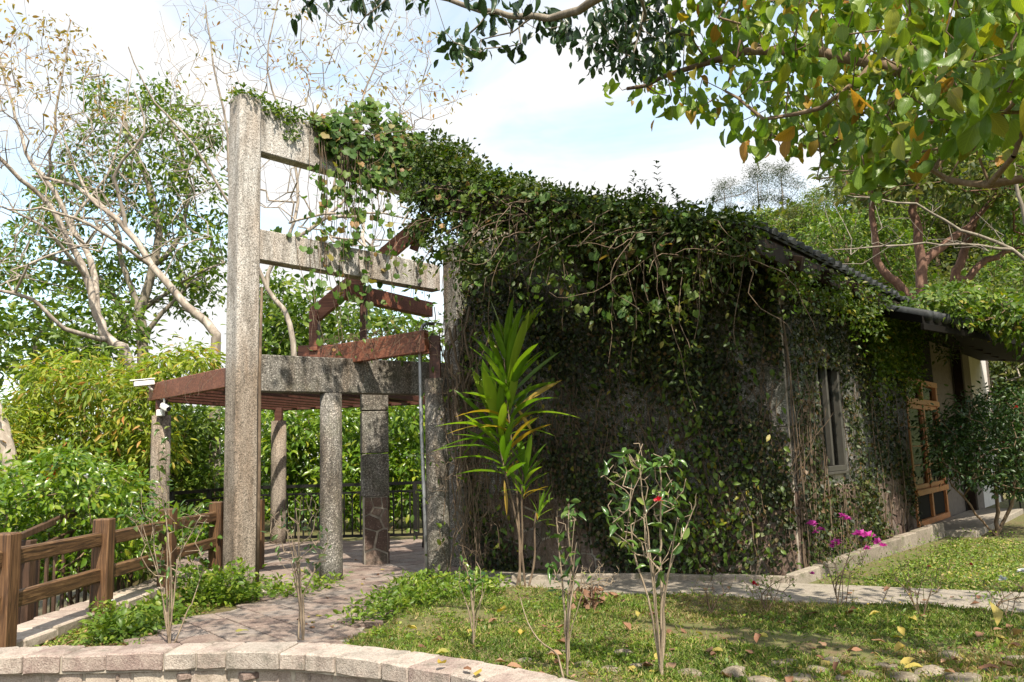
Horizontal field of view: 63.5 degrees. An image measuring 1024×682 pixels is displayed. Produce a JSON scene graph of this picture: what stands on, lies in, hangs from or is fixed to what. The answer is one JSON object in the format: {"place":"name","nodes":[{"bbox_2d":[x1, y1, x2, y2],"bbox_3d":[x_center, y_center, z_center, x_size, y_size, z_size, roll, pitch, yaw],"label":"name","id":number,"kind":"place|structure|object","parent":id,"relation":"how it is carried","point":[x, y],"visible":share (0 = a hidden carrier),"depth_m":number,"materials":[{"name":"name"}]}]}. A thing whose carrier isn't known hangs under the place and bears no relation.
{"place":"outdoors","nodes":[
{"label":"outdoors","id":0,"kind":"place"},
{"bbox_2d":[11,474,406,615],"bbox_3d":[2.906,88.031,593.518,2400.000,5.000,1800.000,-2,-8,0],"label":"ground","id":1,"kind":"structure","parent":0,"point":[57,599],"depth_m":15.38,"materials":[{"name":"green plant"}]},
{"bbox_2d":[0,402,23,504],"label":"leaning trunk","id":2,"kind":"object","parent":1,"relation":"on","point":[6,436],"visible":0.35,"depth_m":13.13,"materials":[{"name":"beige plant"}]},
{"bbox_2d":[0,388,75,529],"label":"yellow green bush","id":3,"kind":"object","parent":1,"relation":"on","point":[32,451],"visible":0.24,"depth_m":13.66,"materials":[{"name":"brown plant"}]},
{"bbox_2d":[0,0,148,425],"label":"bare tree","id":4,"kind":"object","parent":1,"relation":"on","point":[93,293],"visible":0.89,"depth_m":19.46,"materials":[{"name":"beige plant"}]},
{"bbox_2d":[17,480,142,624],"bbox_3d":[-5.119,2.526,8.555,0.130,1.996,5.610,-2,-8,0],"label":"stair railing","id":5,"kind":"object","parent":1,"relation":"on","point":[29,574],"visible":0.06,"depth_m":9.06,"materials":[{"name":"brown wood"}]},
{"bbox_2d":[0,276,178,530],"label":"evergreen tree","id":6,"kind":"object","parent":1,"relation":"on","point":[9,323],"visible":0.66,"depth_m":23.36,"materials":[{"name":"green plant"}]},
{"bbox_2d":[0,429,190,606],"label":"green shrub","id":7,"kind":"object","parent":1,"relation":"on","point":[25,511],"visible":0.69,"depth_m":9.59,"materials":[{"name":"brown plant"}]},
{"bbox_2d":[0,331,225,514],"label":"yellow green bush","id":8,"kind":"object","parent":1,"relation":"on","point":[67,414],"visible":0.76,"depth_m":14.15,"materials":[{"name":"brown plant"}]},
{"bbox_2d":[0,198,226,468],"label":"evergreen tree","id":9,"kind":"object","parent":1,"relation":"on","point":[109,283],"visible":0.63,"depth_m":26.89,"materials":[{"name":"green plant"}]},
{"bbox_2d":[9,89,220,500],"bbox_3d":[-8.433,0.079,17.188,4.925,12.190,3.208,-2,-8,0],"label":"bare tree","id":10,"kind":"object","parent":1,"relation":"on","point":[193,311],"visible":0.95,"depth_m":17.26,"materials":[{"name":"beige plant"}]},
{"bbox_2d":[18,66,229,525],"bbox_3d":[-11.934,-0.731,25.421,8.580,18.305,5.257,-2,-8,0],"label":"evergreen tree","id":11,"kind":"object","parent":1,"relation":"on","point":[192,282],"visible":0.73,"depth_m":25.54,"materials":[{"name":"green plant"}]},
{"bbox_2d":[28,498,222,606],"bbox_3d":[-5.967,3.929,11.648,4.706,3.258,2.359,-2,-8,0],"label":"green shrub","id":12,"kind":"object","parent":1,"relation":"on","point":[201,536],"visible":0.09,"depth_m":11.45,"materials":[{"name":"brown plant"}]},
{"bbox_2d":[115,403,269,535],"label":"green shrub","id":13,"kind":"object","parent":1,"relation":"on","point":[200,421],"visible":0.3,"depth_m":15.89,"materials":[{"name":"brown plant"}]},
{"bbox_2d":[100,403,425,529],"bbox_3d":[-6.304,4.487,23.107,12.170,6.966,4.570,-2,-8,0],"label":"background shrub","id":14,"kind":"object","parent":1,"relation":"on","point":[305,417],"visible":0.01,"depth_m":22.62,"materials":[{"name":"green plant"}]},
{"bbox_2d":[222,409,352,530],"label":"green shrub","id":15,"kind":"object","parent":1,"relation":"on","point":[296,455],"visible":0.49,"depth_m":18.84,"materials":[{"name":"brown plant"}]},
{"bbox_2d":[0,641,577,681],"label":"stone wall","id":16,"kind":"structure","parent":1,"relation":"on","point":[294,661],"depth_m":5.92,"materials":[{"name":"beige stone"}]},
{"bbox_2d":[128,0,476,525],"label":"bare tree","id":17,"kind":"object","parent":1,"relation":"on","point":[265,280],"visible":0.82,"depth_m":21.55,"materials":[{"name":"beige plant"}]},
{"bbox_2d":[221,266,444,362],"bbox_3d":[-5.528,2.656,25.938,7.842,11.348,5.928,-2,-8,0],"label":"evergreen tree","id":18,"kind":"object","parent":1,"relation":"on","point":[275,333],"visible":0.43,"depth_m":25.19,"materials":[{"name":"green plant"}]},
{"bbox_2d":[292,405,425,531],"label":"green shrub","id":19,"kind":"object","parent":1,"relation":"on","point":[407,432],"visible":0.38,"depth_m":18.33,"materials":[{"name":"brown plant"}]},
{"bbox_2d":[805,117,1023,300],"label":"red trunk tree","id":20,"kind":"object","parent":1,"relation":"on","point":[923,259],"visible":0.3,"depth_m":23.35,"materials":[{"name":"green plant"}]},
{"bbox_2d":[931,146,1023,292],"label":"red trunk tree","id":21,"kind":"object","parent":1,"relation":"on","point":[959,265],"visible":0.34,"depth_m":24.84,"materials":[{"name":"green plant"}]},
{"bbox_2d":[115,539,474,680],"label":"paved patio","id":22,"kind":"structure","parent":0,"point":[268,618],"depth_m":8.52,"materials":[{"name":"grey stone"}]},
{"bbox_2d":[67,589,193,645],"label":"weeds","id":23,"kind":"object","parent":22,"relation":"on","point":[121,622],"visible":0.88,"depth_m":7.54,"materials":[{"name":"green plant"}]},
{"bbox_2d":[0,499,264,646],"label":"timber fence","id":24,"kind":"object","parent":22,"relation":"on","point":[103,539],"visible":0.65,"depth_m":8.22,"materials":[{"name":"brown wood"}]},
{"bbox_2d":[147,399,170,569],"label":"round column","id":25,"kind":"structure","parent":22,"relation":"on","point":[164,421],"depth_m":12.71,"materials":[{"name":"grey concrete"}]},
{"bbox_2d":[116,422,212,643],"bbox_3d":[-2.934,1.650,7.100,0.844,1.933,0.693,-2,-8,0],"label":"camellia sapling","id":26,"kind":"object","parent":22,"relation":"on","point":[168,611],"visible":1,"depth_m":7.06,"materials":[{"name":"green plant"}]},
{"bbox_2d":[175,557,271,606],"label":"ground cover","id":27,"kind":"object","parent":22,"relation":"on","point":[212,578],"visible":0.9,"depth_m":9.05,"materials":[{"name":"green plant"}]},
{"bbox_2d":[160,566,352,612],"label":"ground cover","id":28,"kind":"object","parent":22,"relation":"on","point":[280,587],"visible":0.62,"depth_m":9.41,"materials":[{"name":"green plant"}]},
{"bbox_2d":[270,408,285,543],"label":"round column","id":29,"kind":"structure","parent":22,"relation":"on","point":[278,467],"depth_m":15.71,"materials":[{"name":"grey concrete"}]},
{"bbox_2d":[130,481,426,539],"bbox_3d":[-3.518,3.257,15.370,6.541,1.160,2.423,1,-9,-21],"label":"iron railing","id":30,"kind":"object","parent":22,"relation":"on","point":[416,524],"visible":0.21,"depth_m":15.67,"materials":[{"name":"black metal"}]},
{"bbox_2d":[261,492,331,639],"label":"camellia sapling","id":31,"kind":"object","parent":22,"relation":"on","point":[301,620],"visible":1,"depth_m":6.99,"materials":[{"name":"brown plant"}]},
{"bbox_2d":[320,393,342,580],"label":"round column","id":32,"kind":"structure","parent":22,"relation":"on","point":[331,507],"depth_m":10.59,"materials":[{"name":"grey concrete"}]},
{"bbox_2d":[360,395,389,564],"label":"stone pillar","id":33,"kind":"structure","parent":22,"relation":"on","point":[374,438],"depth_m":12.07,"materials":[{"name":"grey stone"}]},
{"bbox_2d":[325,564,519,625],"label":"weeds","id":34,"kind":"object","parent":22,"relation":"on","point":[404,587],"visible":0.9,"depth_m":8.59,"materials":[{"name":"green plant"}]},
{"bbox_2d":[418,322,433,579],"bbox_3d":[-1.061,1.378,10.546,0.082,3.329,0.358,-5,-9,22],"label":"conduit pipe","id":35,"kind":"object","parent":22,"relation":"on","point":[422,451],"visible":0.68,"depth_m":10.38,"materials":[{"name":"grey metal"}]},
{"bbox_2d":[425,335,450,580],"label":"round column","id":36,"kind":"structure","parent":22,"relation":"on","point":[435,436],"depth_m":10.28,"materials":[{"name":"grey concrete"}]},
{"bbox_2d":[314,306,556,575],"bbox_3d":[-1.149,1.240,10.438,3.417,3.505,1.228,-5,-8,19],"label":"dry vine","id":37,"kind":"object","parent":36,"relation":"attached to","point":[461,449],"visible":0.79,"depth_m":10.26,"materials":[{"name":"brown plant"}]},
{"bbox_2d":[0,0,971,475],"label":"sky","id":38,"kind":"structure","parent":0,"point":[533,114],"materials":[{"name":"white"}]},
{"bbox_2d":[38,490,1023,654],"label":"terrace","id":39,"kind":"structure","parent":0,"point":[1017,523],"depth_m":11.75,"materials":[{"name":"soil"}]},
{"bbox_2d":[84,596,140,631],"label":"white flowered weed","id":40,"kind":"object","parent":39,"relation":"on","point":[122,607],"visible":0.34,"depth_m":7.87,"materials":[{"name":"green plant"}]},
{"bbox_2d":[16,565,212,647],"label":"curb","id":41,"kind":"structure","parent":39,"relation":"on","point":[40,630],"depth_m":7.99,"materials":[{"name":"grey concrete"}]},
{"bbox_2d":[34,574,274,646],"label":"grass","id":42,"kind":"structure","parent":39,"relation":"on","point":[82,628],"depth_m":7.51,"materials":[{"name":"green plant"}]},
{"bbox_2d":[255,287,262,588],"bbox_3d":[-3.036,1.145,9.932,0.059,3.641,0.042,-2,-8,0],"label":"bare pole","id":43,"kind":"object","parent":39,"relation":"on","point":[259,447],"visible":0.89,"depth_m":9.90,"materials":[{"name":"wood"}]},
{"bbox_2d":[222,94,445,590],"bbox_3d":[-2.082,0.184,11.237,0.847,6.500,3.458,-9,-11,42],"label":"concrete frame","id":44,"kind":"object","parent":39,"relation":"on","point":[256,133],"visible":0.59,"depth_m":10.48,"materials":[{"name":"grey concrete"}]},
{"bbox_2d":[220,82,355,147],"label":"creeper","id":45,"kind":"object","parent":44,"relation":"attached to","point":[266,102],"visible":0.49,"depth_m":10.96,"materials":[{"name":"green plant"}]},
{"bbox_2d":[149,212,433,410],"bbox_3d":[-3.187,-0.455,13.571,5.055,2.785,5.556,-3,-8,8],"label":"timber pergola","id":46,"kind":"object","parent":44,"relation":"attached to","point":[213,388],"visible":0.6,"depth_m":12.64,"materials":[{"name":"brown wood"}]},
{"bbox_2d":[129,378,154,391],"bbox_3d":[-5.747,0.688,12.852,0.368,0.228,0.141,3,-9,-30],"label":"security camera","id":47,"kind":"object","parent":46,"relation":"attached to","point":[148,382],"visible":0.98,"depth_m":12.82,"materials":[{"name":"white plastic"}]},
{"bbox_2d":[156,398,170,415],"bbox_3d":[-5.339,1.002,12.658,0.127,0.288,0.326,6,-11,-44],"label":"security camera","id":48,"kind":"object","parent":46,"relation":"attached to","point":[164,406],"visible":1,"depth_m":12.64,"materials":[{"name":"white plastic"}]},
{"bbox_2d":[270,96,485,350],"bbox_3d":[-1.781,-1.839,11.948,1.580,4.200,3.442,-8,-10,36],"label":"round leaved vine","id":49,"kind":"object","parent":44,"relation":"on","point":[386,146],"visible":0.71,"depth_m":11.64,"materials":[{"name":"green plant"}]},
{"bbox_2d":[291,0,697,85],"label":"overhead tree","id":50,"kind":"object","parent":39,"relation":"on","point":[627,15],"visible":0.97,"depth_m":8.14,"materials":[{"name":"green plant"}]},
{"bbox_2d":[416,181,1023,575],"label":"garden house","id":51,"kind":"structure","parent":39,"relation":"on","point":[951,510],"depth_m":11.10,"materials":[{"name":"paint"}]},
{"bbox_2d":[456,224,833,574],"bbox_3d":[1.225,0.527,10.742,5.451,4.969,0.356,-6,-9,25],"label":"wall creeper","id":52,"kind":"object","parent":51,"relation":"attached to","point":[654,357],"depth_m":10.43,"materials":[{"name":"green plant"}]},
{"bbox_2d":[388,122,963,426],"bbox_3d":[4.072,-0.792,10.995,11.365,3.908,4.302,2,-9,-27],"label":"roof creeper","id":53,"kind":"object","parent":51,"relation":"attached to","point":[473,176],"visible":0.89,"depth_m":9.14,"materials":[{"name":"green plant"}]},
{"bbox_2d":[812,360,849,475],"bbox_3d":[4.179,1.020,10.964,0.160,1.480,1.010,-8,-10,38],"label":"window","id":54,"kind":"structure","parent":51,"relation":"in","point":[833,431],"depth_m":11.14,"materials":[{"name":"grey glass"}]},
{"bbox_2d":[766,249,932,567],"bbox_3d":[4.899,1.102,11.346,0.813,3.772,7.156,-8,-10,36],"label":"wall creeper","id":55,"kind":"object","parent":51,"relation":"attached to","point":[888,357],"depth_m":11.35,"materials":[{"name":"green plant"}]},
{"bbox_2d":[904,377,950,527],"bbox_3d":[7.537,1.988,15.045,0.142,2.560,2.450,-8,-10,38],"label":"door","id":56,"kind":"structure","parent":51,"relation":"in","point":[933,499],"depth_m":14.90,"materials":[{"name":"orange wood"}]},
{"bbox_2d":[898,268,1023,360],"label":"yellow green creeper","id":57,"kind":"object","parent":51,"relation":"on","point":[985,313],"visible":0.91,"depth_m":11.74,"materials":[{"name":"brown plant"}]},
{"bbox_2d":[511,522,944,583],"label":"stone kerb","id":58,"kind":"structure","parent":39,"relation":"on","point":[895,543],"depth_m":9.83,"materials":[{"name":"grey stone"}]},
{"bbox_2d":[797,527,1023,590],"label":"weeds","id":59,"kind":"object","parent":39,"relation":"on","point":[928,550],"visible":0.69,"depth_m":9.82,"materials":[{"name":"green plant"}]},
{"bbox_2d":[823,163,1023,263],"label":"bare tree","id":60,"kind":"object","parent":39,"relation":"on","point":[1005,247],"visible":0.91,"depth_m":13.82,"materials":[{"name":"grey plant"}]},
{"bbox_2d":[847,537,1023,592],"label":"grass","id":61,"kind":"structure","parent":39,"relation":"on","point":[913,583],"depth_m":9.80,"materials":[{"name":"green plant"}]},
{"bbox_2d":[905,369,1023,535],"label":"camellia bush","id":62,"kind":"object","parent":39,"relation":"on","point":[983,437],"visible":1,"depth_m":13.15,"materials":[{"name":"green plant"}]},
{"bbox_2d":[340,580,1023,681],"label":"lawn","id":63,"kind":"structure","parent":0,"point":[769,639],"depth_m":6.55,"materials":[{"name":"green plant"}]},
{"bbox_2d":[454,554,489,644],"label":"camellia sapling","id":64,"kind":"object","parent":63,"relation":"on","point":[475,581],"visible":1,"depth_m":6.57,"materials":[{"name":"brown plant"}]},
{"bbox_2d":[520,491,596,677],"bbox_3d":[0.318,1.652,5.560,0.376,1.283,0.391,5,-11,-42],"label":"camellia sapling","id":65,"kind":"object","parent":63,"relation":"on","point":[560,537],"visible":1,"depth_m":5.54,"materials":[{"name":"green plant"}]},
{"bbox_2d":[569,561,624,609],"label":"cut shrub","id":66,"kind":"object","parent":63,"relation":"on","point":[587,593],"visible":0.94,"depth_m":8.02,"materials":[{"name":"beige plant"}]},
{"bbox_2d":[593,443,697,674],"bbox_3d":[0.929,1.484,5.564,0.711,1.577,0.771,-2,-8,0],"label":"camellia sapling","id":67,"kind":"object","parent":63,"relation":"on","point":[660,637],"visible":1,"depth_m":5.57,"materials":[{"name":"green plant"}]},
{"bbox_2d":[348,591,1010,681],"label":"rosette weeds","id":68,"kind":"object","parent":63,"relation":"on","point":[702,660],"visible":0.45,"depth_m":6.72,"materials":[{"name":"green plant"}]},
{"bbox_2d":[346,585,1023,681],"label":"moss and clover","id":69,"kind":"object","parent":63,"relation":"on","point":[788,621],"visible":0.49,"depth_m":6.53,"materials":[{"name":"green plant"}]},
{"bbox_2d":[691,573,735,612],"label":"azalea","id":70,"kind":"object","parent":63,"relation":"on","point":[714,604],"visible":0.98,"depth_m":7.62,"materials":[{"name":"green plant"}]},
{"bbox_2d":[720,665,746,677],"bbox_3d":[1.484,2.217,5.529,0.195,0.094,0.256,-6,-12,18],"label":"lawn stone","id":71,"kind":"object","parent":63,"relation":"on","point":[735,670],"visible":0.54,"depth_m":5.46,"materials":[{"name":"beige stone"}]},
{"bbox_2d":[747,675,777,681],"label":"lawn stone","id":72,"kind":"object","parent":63,"relation":"on","point":[758,678],"visible":0.91,"depth_m":5.27,"materials":[{"name":"beige stone"}]},
{"bbox_2d":[741,567,796,611],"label":"azalea","id":73,"kind":"object","parent":63,"relation":"on","point":[753,582],"visible":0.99,"depth_m":7.56,"materials":[{"name":"brown plant"}]},
{"bbox_2d":[784,672,816,681],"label":"lawn stone","id":74,"kind":"object","parent":63,"relation":"on","point":[800,677],"visible":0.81,"depth_m":5.32,"materials":[{"name":"beige stone"}]},
{"bbox_2d":[602,0,1023,202],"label":"overhanging tree","id":75,"kind":"object","parent":63,"relation":"on","point":[981,43],"visible":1,"depth_m":6.22,"materials":[{"name":"green plant"}]},
{"bbox_2d":[806,513,887,605],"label":"azalea","id":76,"kind":"object","parent":63,"relation":"on","point":[857,532],"visible":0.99,"depth_m":7.70,"materials":[{"name":"green plant"}]},
{"bbox_2d":[832,589,876,624],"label":"yellow flowered weed","id":77,"kind":"object","parent":63,"relation":"on","point":[851,609],"visible":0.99,"depth_m":6.85,"materials":[{"name":"green plant"}]},
{"bbox_2d":[889,671,920,681],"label":"lawn stone","id":78,"kind":"object","parent":63,"relation":"on","point":[909,676],"visible":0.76,"depth_m":5.21,"materials":[{"name":"beige stone"}]},
{"bbox_2d":[884,593,926,631],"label":"yellow flowered weed","id":79,"kind":"object","parent":63,"relation":"on","point":[899,616],"visible":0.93,"depth_m":6.63,"materials":[{"name":"green plant"}]},
{"bbox_2d":[883,554,972,614],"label":"azalea","id":80,"kind":"object","parent":63,"relation":"on","point":[910,591],"visible":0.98,"depth_m":7.11,"materials":[{"name":"brown plant"}]},
{"bbox_2d":[914,665,944,675],"bbox_3d":[2.725,2.164,5.392,0.227,0.070,0.155,-4,-4,-23],"label":"lawn stone","id":81,"kind":"object","parent":63,"relation":"on","point":[933,669],"visible":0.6,"depth_m":5.38,"materials":[{"name":"beige stone"}]},
{"bbox_2d":[944,672,981,681],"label":"lawn stone","id":82,"kind":"object","parent":63,"relation":"on","point":[968,677],"visible":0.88,"depth_m":5.16,"materials":[{"name":"beige stone"}]},
{"bbox_2d":[989,601,1002,625],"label":"fallen leaf","id":83,"kind":"object","parent":63,"relation":"on","point":[997,612],"visible":1,"depth_m":6.50,"materials":[{"name":"yellow plant"}]},
{"bbox_2d":[974,568,1023,617],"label":"azalea","id":84,"kind":"object","parent":63,"relation":"on","point":[1001,577],"visible":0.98,"depth_m":6.88,"materials":[{"name":"brown plant"}]},
{"bbox_2d":[456,571,1023,612],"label":"concrete path","id":85,"kind":"structure","parent":0,"point":[805,592],"depth_m":8.43,"materials":[{"name":"grey concrete"}]},
{"bbox_2d":[434,292,578,586],"bbox_3d":[-0.087,1.109,9.662,1.720,3.469,1.489,-2,-8,0],"label":"strap leaved plant","id":86,"kind":"object","parent":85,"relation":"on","point":[492,394],"visible":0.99,"depth_m":9.55,"materials":[{"name":"green plant"}]},
{"bbox_2d":[780,163,1023,438],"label":"hillside","id":87,"kind":"structure","parent":0,"point":[952,264],"depth_m":54.99,"materials":[{"name":"green plant"}]},
{"bbox_2d":[704,174,744,212],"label":"pine tree","id":88,"kind":"object","parent":87,"relation":"on","point":[717,195],"visible":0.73,"depth_m":86.59,"materials":[{"name":"grey plant"}]},
{"bbox_2d":[734,159,786,209],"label":"pine tree","id":89,"kind":"object","parent":87,"relation":"on","point":[758,176],"visible":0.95,"depth_m":88.87,"materials":[{"name":"grey plant"}]},
{"bbox_2d":[753,203,788,233],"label":"dark broadleaf tree","id":90,"kind":"object","parent":87,"relation":"on","point":[768,217],"visible":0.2,"depth_m":59.31,"materials":[{"name":"green plant"}]},
{"bbox_2d":[755,157,810,207],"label":"pine tree","id":91,"kind":"object","parent":87,"relation":"on","point":[779,173],"visible":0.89,"depth_m":90.88,"materials":[{"name":"grey plant"}]},
{"bbox_2d":[782,201,811,239],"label":"broadleaf tree","id":92,"kind":"object","parent":87,"relation":"on","point":[791,216],"visible":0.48,"depth_m":62.23,"materials":[{"name":"green plant"}]},
{"bbox_2d":[788,185,840,242],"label":"dark broadleaf tree","id":93,"kind":"object","parent":87,"relation":"on","point":[808,212],"visible":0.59,"depth_m":59.16,"materials":[{"name":"green plant"}]},
{"bbox_2d":[796,202,900,273],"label":"slender tree","id":94,"kind":"object","parent":87,"relation":"on","point":[812,242],"visible":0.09,"depth_m":51.51,"materials":[{"name":"green plant"}]},
{"bbox_2d":[788,188,943,290],"bbox_3d":[12.491,0.476,28.061,5.452,11.060,5.196,-2,-8,0],"label":"broadleaf tree","id":95,"kind":"object","parent":87,"relation":"on","point":[856,222],"visible":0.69,"depth_m":27.94,"materials":[{"name":"green plant"}]},
{"bbox_2d":[750,198,1023,484],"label":"undergrowth","id":96,"kind":"object","parent":87,"relation":"on","point":[950,251],"visible":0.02,"depth_m":54.20,"materials":[{"name":"green plant"}]},
{"bbox_2d":[845,225,940,287],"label":"broadleaf tree","id":97,"kind":"object","parent":87,"relation":"on","point":[908,257],"visible":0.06,"depth_m":47.55,"materials":[{"name":"green plant"}]},
{"bbox_2d":[861,186,953,252],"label":"dark broadleaf tree","id":98,"kind":"object","parent":87,"relation":"on","point":[926,221],"visible":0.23,"depth_m":52.70,"materials":[{"name":"green plant"}]},
{"bbox_2d":[881,175,978,274],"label":"broadleaf tree","id":99,"kind":"object","parent":87,"relation":"on","point":[956,222],"visible":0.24,"depth_m":52.99,"materials":[{"name":"green plant"}]},
{"bbox_2d":[896,278,1015,395],"bbox_3d":[15.911,1.676,31.674,6.403,8.677,8.577,-10,-11,43],"label":"slender tree","id":100,"kind":"object","parent":87,"relation":"on","point":[990,363],"visible":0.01,"depth_m":32.03,"materials":[{"name":"green plant"}]},
{"bbox_2d":[918,172,997,269],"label":"broadleaf tree","id":101,"kind":"object","parent":87,"relation":"on","point":[942,225],"visible":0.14,"depth_m":52.88,"materials":[{"name":"green plant"}]},
{"bbox_2d":[962,230,1023,304],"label":"dark broadleaf tree","id":102,"kind":"object","parent":87,"relation":"on","point":[1004,258],"visible":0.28,"depth_m":43.13,"materials":[{"name":"green plant"}]},
{"bbox_2d":[963,264,1023,397],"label":"slender tree","id":103,"kind":"object","parent":87,"relation":"on","point":[1005,369],"visible":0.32,"depth_m":31.12,"materials":[{"name":"green plant"}]},
{"bbox_2d":[971,294,1023,434],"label":"broadleaf tree","id":104,"kind":"object","parent":87,"relation":"on","point":[995,371],"visible":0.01,"depth_m":32.09,"materials":[{"name":"green plant"}]},
{"bbox_2d":[997,262,1023,299],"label":"dark broadleaf tree","id":105,"kind":"object","parent":87,"relation":"on","point":[1020,278],"visible":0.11,"depth_m":39.51,"materials":[{"name":"green plant"}]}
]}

